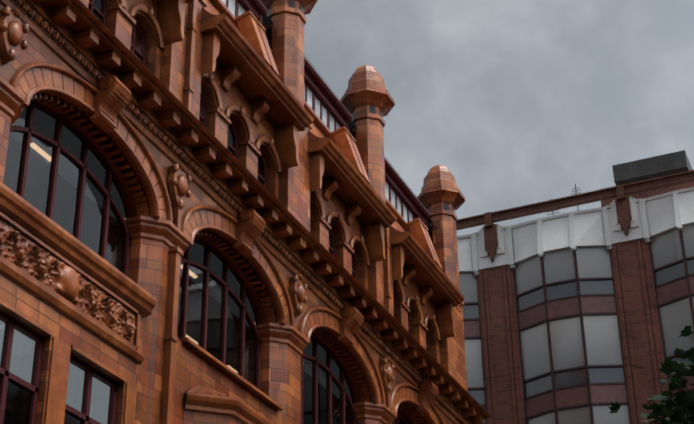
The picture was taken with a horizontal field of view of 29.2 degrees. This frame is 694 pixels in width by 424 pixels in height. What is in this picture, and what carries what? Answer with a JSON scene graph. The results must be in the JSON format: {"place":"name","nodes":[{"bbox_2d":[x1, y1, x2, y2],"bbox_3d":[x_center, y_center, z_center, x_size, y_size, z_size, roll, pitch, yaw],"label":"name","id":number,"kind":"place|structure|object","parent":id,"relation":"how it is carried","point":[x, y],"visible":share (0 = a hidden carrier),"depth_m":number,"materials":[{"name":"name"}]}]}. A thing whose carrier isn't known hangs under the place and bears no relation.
{"place":"outdoors","nodes":[
{"label":"outdoors","id":0,"kind":"place"},
{"bbox_2d":[221,0,412,222],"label":"facade clerestory panes","id":1,"kind":"object","parent":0,"point":[231,7],"depth_m":33.52,"materials":[{"name":"grey glass"}]},
{"bbox_2d":[201,0,453,234],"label":"facade lead","id":2,"kind":"object","parent":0,"point":[372,108],"visible":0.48,"depth_m":34.14,"materials":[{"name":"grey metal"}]},
{"bbox_2d":[262,13,432,223],"bbox_3d":[-6.764,-7.301,28.786,6.600,3.100,34.100,-12,-31,20],"label":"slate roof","id":3,"kind":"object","parent":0,"point":[266,20],"depth_m":31.25,"materials":[{"name":"grey stone"}]},
{"bbox_2d":[267,0,693,235],"label":"sky","id":4,"kind":"structure","parent":0,"point":[524,102],"materials":[{"name":"grey"}]},
{"bbox_2d":[547,150,692,215],"bbox_3d":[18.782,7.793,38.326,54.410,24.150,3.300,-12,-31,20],"label":"rooftop equipment","id":5,"kind":"object","parent":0,"point":[652,167],"visible":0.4,"depth_m":45.47,"materials":[{"name":"grey metal"}]},
{"bbox_2d":[608,326,693,423],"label":"street tree","id":6,"kind":"object","parent":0,"point":[679,411],"depth_m":12.99,"materials":[{"name":"green plant"}]},
{"bbox_2d":[629,364,693,423],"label":"autumn tree leaves","id":7,"kind":"object","parent":6,"relation":"attached to","point":[679,390],"visible":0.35,"depth_m":14.09,"materials":[{"name":"plant"}]},
{"label":"ground","id":8,"kind":"structure","parent":0,"visible":0},
{"bbox_2d":[0,0,467,423],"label":"facade terracotta blocks","id":9,"kind":"structure","parent":8,"relation":"on","point":[288,189],"depth_m":26.69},
{"bbox_2d":[0,219,136,343],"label":"decorative frieze","id":10,"kind":"object","parent":9,"relation":"attached to","point":[41,265],"visible":1,"depth_m":19.23,"materials":[{"name":"stone"}]},
{"bbox_2d":[0,0,429,423],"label":"facade window frames","id":11,"kind":"structure","parent":9,"relation":"on","point":[322,92],"depth_m":24.78,"materials":[{"name":"brown wood"}]},
{"bbox_2d":[0,0,426,423],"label":"facade glass","id":12,"kind":"object","parent":11,"relation":"in","point":[37,196],"visible":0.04,"depth_m":22.13,"materials":[{"name":"black glass"}]},
{"bbox_2d":[0,0,486,423],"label":"building facade","id":13,"kind":"structure","parent":9,"relation":"attached to","point":[245,50],"depth_m":24.90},
{"bbox_2d":[0,0,491,423],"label":"cornice molding","id":14,"kind":"structure","parent":9,"relation":"attached to","point":[112,97],"depth_m":26.77,"materials":[{"name":"brown stone"}]},
{"bbox_2d":[477,170,693,423],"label":"brick office","id":15,"kind":"structure","parent":8,"relation":"on","point":[639,326],"depth_m":43.45,"materials":[{"name":"brown brick"}]},
{"bbox_2d":[457,187,693,275],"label":"parapet","id":16,"kind":"structure","parent":15,"relation":"on","point":[654,216],"depth_m":44.70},
{"bbox_2d":[456,170,693,262],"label":"roof beam","id":17,"kind":"structure","parent":16,"relation":"on","point":[620,192],"depth_m":45.15,"materials":[{"name":"brown metal"}]},
{"bbox_2d":[463,276,693,423],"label":"office spandrels","id":18,"kind":"object","parent":15,"relation":"attached to","point":[599,393],"visible":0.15,"depth_m":42.72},
{"bbox_2d":[463,230,693,423],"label":"office frames","id":19,"kind":"structure","parent":15,"relation":"in","point":[579,295],"depth_m":42.97,"materials":[{"name":"black metal"}]},
{"bbox_2d":[459,224,693,423],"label":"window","id":20,"kind":"structure","parent":19,"relation":"in","point":[602,339],"depth_m":43.16,"materials":[{"name":"grey glass"}]}
]}

